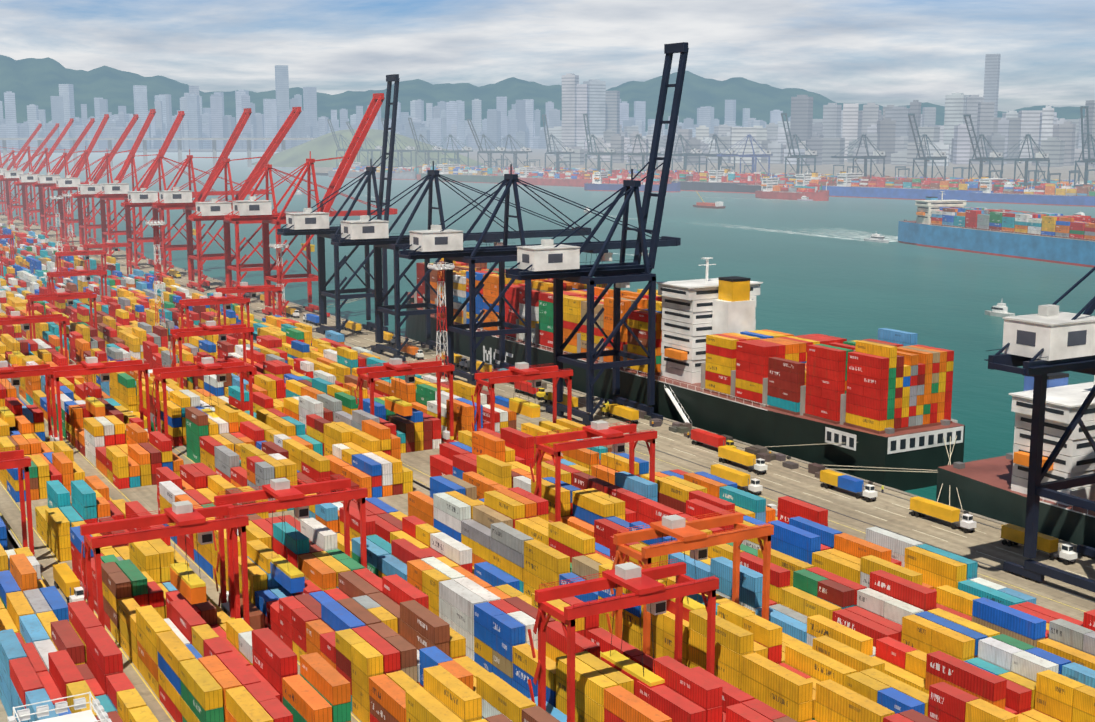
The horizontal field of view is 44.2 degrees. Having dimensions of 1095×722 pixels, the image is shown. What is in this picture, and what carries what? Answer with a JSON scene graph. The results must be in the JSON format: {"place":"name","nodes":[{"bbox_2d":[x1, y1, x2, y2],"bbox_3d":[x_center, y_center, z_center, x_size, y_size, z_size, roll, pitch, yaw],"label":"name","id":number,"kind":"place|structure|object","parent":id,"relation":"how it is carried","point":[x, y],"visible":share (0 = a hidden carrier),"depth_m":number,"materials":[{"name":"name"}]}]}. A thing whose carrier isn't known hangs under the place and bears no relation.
{"place":"outdoors","nodes":[
{"label":"outdoors","id":0,"kind":"place"},
{"bbox_2d":[252,129,485,166],"bbox_3d":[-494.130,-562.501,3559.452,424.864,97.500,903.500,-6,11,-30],"label":"island hill","id":1,"kind":"structure","parent":0,"point":[323,147],"depth_m":3486.84,"materials":[{"name":"green plant"}]},
{"bbox_2d":[0,65,790,157],"bbox_3d":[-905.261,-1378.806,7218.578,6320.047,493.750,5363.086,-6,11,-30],"label":"city skyline","id":2,"kind":"structure","parent":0,"point":[599,104],"depth_m":7762.03},
{"bbox_2d":[546,54,1094,166],"bbox_3d":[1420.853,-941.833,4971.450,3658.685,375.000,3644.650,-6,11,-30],"label":"city buildings","id":3,"kind":"structure","parent":2,"relation":"on","point":[835,130],"depth_m":3944.36,"materials":[{"name":"grey concrete"}]},
{"bbox_2d":[0,55,1084,146],"bbox_3d":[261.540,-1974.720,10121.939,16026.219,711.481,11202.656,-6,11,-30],"label":"mountains","id":4,"kind":"structure","parent":0,"point":[28,81],"depth_m":10522.57,"materials":[{"name":"green plant"}]},
{"bbox_2d":[0,152,1094,500],"bbox_3d":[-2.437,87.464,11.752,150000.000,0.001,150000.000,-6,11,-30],"label":"sea","id":5,"kind":"structure","parent":0,"point":[848,290],"depth_m":975.09,"materials":[{"name":"liquid"}]},
{"bbox_2d":[328,162,415,179],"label":"grey ship","id":6,"kind":"object","parent":5,"relation":"on","point":[407,175],"visible":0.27,"depth_m":2721.35,"materials":[{"name":"paint"}]},
{"bbox_2d":[333,166,410,172],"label":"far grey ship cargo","id":7,"kind":"object","parent":6,"relation":"on","point":[378,169],"visible":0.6,"depth_m":2731.63,"materials":[{"name":"paint"}]},
{"bbox_2d":[417,164,434,180],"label":"feeder ship","id":8,"kind":"object","parent":5,"relation":"in","point":[425,166],"visible":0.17,"depth_m":2634.97,"materials":[{"name":"paint"}]},
{"bbox_2d":[421,160,519,183],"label":"cargo ship","id":9,"kind":"object","parent":5,"relation":"on","point":[471,178],"visible":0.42,"depth_m":2535.68,"materials":[{"name":"paint"}]},
{"bbox_2d":[426,166,519,175],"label":"shipping containers","id":10,"kind":"object","parent":9,"relation":"on","point":[478,171],"visible":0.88,"depth_m":2506.48,"materials":[{"name":"paint"}]},
{"bbox_2d":[517,163,591,186],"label":"red ship","id":11,"kind":"object","parent":5,"relation":"in","point":[525,170],"visible":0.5,"depth_m":2374.93,"materials":[{"name":"paint"}]},
{"bbox_2d":[527,170,591,178],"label":"containers","id":12,"kind":"object","parent":11,"relation":"on","point":[581,174],"visible":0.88,"depth_m":2353.59,"materials":[{"name":"multicoloured metal"}]},
{"bbox_2d":[584,168,680,191],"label":"feeder ship","id":13,"kind":"object","parent":5,"relation":"on","point":[596,184],"visible":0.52,"depth_m":2136.30,"materials":[{"name":"paint"}]},
{"bbox_2d":[602,176,671,183],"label":"shipping containers","id":14,"kind":"object","parent":13,"relation":"on","point":[615,180],"visible":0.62,"depth_m":2125.94,"materials":[{"name":"multicoloured metal"}]},
{"bbox_2d":[606,165,754,192],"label":"cargo ship","id":15,"kind":"object","parent":5,"relation":"on","point":[714,183],"visible":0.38,"depth_m":2104.33,"materials":[{"name":"paint"}]},
{"bbox_2d":[612,169,763,181],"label":"containers","id":16,"kind":"object","parent":15,"relation":"on","point":[680,175],"visible":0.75,"depth_m":2146.06,"materials":[{"name":"paint"}]},
{"bbox_2d":[405,257,964,490],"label":"container ship","id":17,"kind":"object","parent":5,"relation":"in","point":[695,312],"visible":0.4,"depth_m":396.14,"materials":[{"name":"paint"}]},
{"bbox_2d":[326,298,962,510],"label":"gangway and mooring lines","id":18,"kind":"object","parent":17,"relation":"on","point":[675,403],"visible":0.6,"depth_m":339.35,"materials":[{"name":"paint"}]},
{"bbox_2d":[416,258,953,430],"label":"shipping containers","id":19,"kind":"object","parent":17,"relation":"on","point":[892,378],"visible":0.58,"depth_m":370.11,"materials":[{"name":"metal"}]},
{"bbox_2d":[693,191,725,208],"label":"barge","id":20,"kind":"object","parent":5,"relation":"on","point":[715,205],"visible":0.96,"depth_m":1639.49,"materials":[{"name":"paint"}]},
{"bbox_2d":[735,172,820,193],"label":"cargo ship","id":21,"kind":"object","parent":5,"relation":"on","point":[803,179],"visible":0.23,"depth_m":2006.03,"materials":[{"name":"paint"}]},
{"bbox_2d":[721,175,816,185],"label":"shipping containers","id":22,"kind":"object","parent":21,"relation":"on","point":[781,181],"visible":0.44,"depth_m":2042.11,"materials":[{"name":"metal"}]},
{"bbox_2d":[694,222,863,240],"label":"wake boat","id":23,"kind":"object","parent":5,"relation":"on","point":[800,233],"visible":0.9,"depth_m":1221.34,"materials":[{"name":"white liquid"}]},
{"bbox_2d":[755,173,828,200],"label":"feeder ship","id":24,"kind":"object","parent":5,"relation":"in","point":[767,191],"visible":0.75,"depth_m":1866.95,"materials":[{"name":"paint"}]},
{"bbox_2d":[773,184,821,192],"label":"shipping containers","id":25,"kind":"object","parent":24,"relation":"on","point":[812,188],"visible":1,"depth_m":1849.13,"materials":[{"name":"metal"}]},
{"bbox_2d":[797,196,812,200],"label":"harbour launch","id":26,"kind":"object","parent":5,"relation":"on","point":[804,198],"visible":0.96,"depth_m":1826.29,"materials":[{"name":"paint"}]},
{"bbox_2d":[782,225,897,241],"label":"boat wake","id":27,"kind":"object","parent":5,"relation":"on","point":[889,237],"visible":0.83,"depth_m":1197.10,"materials":[{"name":"white liquid"}]},
{"bbox_2d":[864,234,888,242],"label":"pilot boat","id":28,"kind":"object","parent":5,"relation":"on","point":[878,238],"visible":0.94,"depth_m":1122.37,"materials":[{"name":"paint"}]},
{"bbox_2d":[805,168,1031,201],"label":"cargo ship","id":29,"kind":"object","parent":5,"relation":"on","point":[843,187],"visible":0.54,"depth_m":1880.89,"materials":[{"name":"paint"}]},
{"bbox_2d":[811,176,1018,189],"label":"shipping containers","id":30,"kind":"object","parent":29,"relation":"on","point":[908,182],"visible":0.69,"depth_m":1854.82,"materials":[{"name":"metal"}]},
{"bbox_2d":[898,191,1094,267],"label":"container ship","id":31,"kind":"object","parent":5,"relation":"in","point":[922,230],"visible":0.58,"depth_m":1005.52,"materials":[{"name":"paint"}]},
{"bbox_2d":[931,207,1094,239],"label":"shipping containers","id":32,"kind":"object","parent":31,"relation":"on","point":[1071,226],"visible":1,"depth_m":982.51,"materials":[{"name":"metal"}]},
{"bbox_2d":[985,300,1014,316],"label":"harbour launch","id":33,"kind":"object","parent":5,"relation":"on","point":[1000,309],"visible":0.88,"depth_m":662.66,"materials":[{"name":"paint"}]},
{"bbox_2d":[936,372,1094,547],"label":"ship","id":34,"kind":"object","parent":5,"relation":"on","point":[995,488],"visible":0.69,"depth_m":292.22,"materials":[{"name":"paint"}]},
{"bbox_2d":[969,173,1094,206],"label":"cargo ship","id":35,"kind":"object","parent":5,"relation":"on","point":[986,196],"visible":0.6,"depth_m":1734.92,"materials":[{"name":"paint"}]},
{"bbox_2d":[965,181,1094,195],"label":"shipping containers","id":36,"kind":"object","parent":35,"relation":"on","point":[1058,188],"visible":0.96,"depth_m":1716.97,"materials":[{"name":"multicoloured metal"}]},
{"bbox_2d":[1073,210,1084,215],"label":"harbour launch","id":37,"kind":"object","parent":5,"relation":"on","point":[1080,213],"visible":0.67,"depth_m":1441.87,"materials":[{"name":"paint"}]},
{"bbox_2d":[0,213,1094,721],"bbox_3d":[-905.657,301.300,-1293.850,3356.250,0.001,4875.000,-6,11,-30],"label":"ground","id":38,"kind":"structure","parent":0,"point":[980,543],"depth_m":311.28,"materials":[{"name":"concrete"}]},
{"bbox_2d":[0,93,396,316],"bbox_3d":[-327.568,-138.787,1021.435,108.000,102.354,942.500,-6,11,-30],"label":"gantry cranes","id":39,"kind":"object","parent":38,"relation":"on","point":[252,209],"visible":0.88,"depth_m":789.96,"materials":[{"name":"paint"}]},
{"bbox_2d":[7,193,454,721],"bbox_3d":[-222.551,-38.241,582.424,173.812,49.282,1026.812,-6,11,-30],"label":"lattice towers","id":40,"kind":"structure","parent":38,"relation":"on","point":[62,707],"depth_m":414.11,"materials":[{"name":"metal"}]},
{"bbox_2d":[0,234,773,721],"bbox_3d":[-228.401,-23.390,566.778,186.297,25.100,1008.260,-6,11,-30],"label":"gantry cranes","id":41,"kind":"object","parent":38,"relation":"on","point":[650,594],"visible":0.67,"depth_m":228.73,"materials":[{"name":"paint"}]},
{"bbox_2d":[0,223,1094,721],"bbox_3d":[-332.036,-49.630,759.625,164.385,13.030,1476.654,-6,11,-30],"label":"shipping containers","id":42,"kind":"object","parent":38,"relation":"on","point":[428,613],"visible":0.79,"depth_m":230.33,"materials":[{"name":"metal"}]},
{"bbox_2d":[0,212,1094,721],"bbox_3d":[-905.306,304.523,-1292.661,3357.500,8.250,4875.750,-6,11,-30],"label":"quay wall and markings","id":43,"kind":"structure","parent":38,"relation":"on","point":[12,540],"depth_m":318.05,"materials":[{"name":"paint"}]},
{"bbox_2d":[53,259,1077,721],"bbox_3d":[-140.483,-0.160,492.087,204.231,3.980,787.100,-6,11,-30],"label":"trucks","id":44,"kind":"object","parent":38,"relation":"on","point":[753,457],"visible":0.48,"depth_m":322.28,"materials":[{"name":"paint"}]},
{"bbox_2d":[277,42,1094,591],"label":"gantry cranes","id":45,"kind":"object","parent":38,"relation":"on","point":[1045,340],"visible":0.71,"depth_m":403.39,"materials":[{"name":"paint"}]},
{"bbox_2d":[0,148,1094,180],"bbox_3d":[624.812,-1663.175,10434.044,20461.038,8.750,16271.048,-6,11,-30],"label":"shore ground","id":46,"kind":"structure","parent":0,"point":[1008,170],"depth_m":3538.93,"materials":[{"name":"grey concrete"}]},
{"bbox_2d":[0,138,314,167],"bbox_3d":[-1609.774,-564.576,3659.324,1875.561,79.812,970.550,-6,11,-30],"label":"bridge viaduct","id":47,"kind":"object","parent":46,"relation":"on","point":[214,151],"visible":0.67,"depth_m":3680.43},
{"bbox_2d":[327,106,1094,188],"bbox_3d":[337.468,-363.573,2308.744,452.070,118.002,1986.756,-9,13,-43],"label":"distant port cranes","id":48,"kind":"object","parent":46,"relation":"on","point":[994,155],"visible":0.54,"depth_m":2146.75,"materials":[{"name":"paint"}]},
{"bbox_2d":[375,165,1094,188],"bbox_3d":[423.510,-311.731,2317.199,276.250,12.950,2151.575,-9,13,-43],"label":"terminal stacks","id":49,"kind":"object","parent":46,"relation":"on","point":[774,175],"visible":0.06,"depth_m":2362.40,"materials":[{"name":"paint"}]},
{"bbox_2d":[0,0,1094,111],"label":"sky","id":50,"kind":"structure","parent":0,"point":[883,53],"materials":[{"name":"grey"}]}
]}

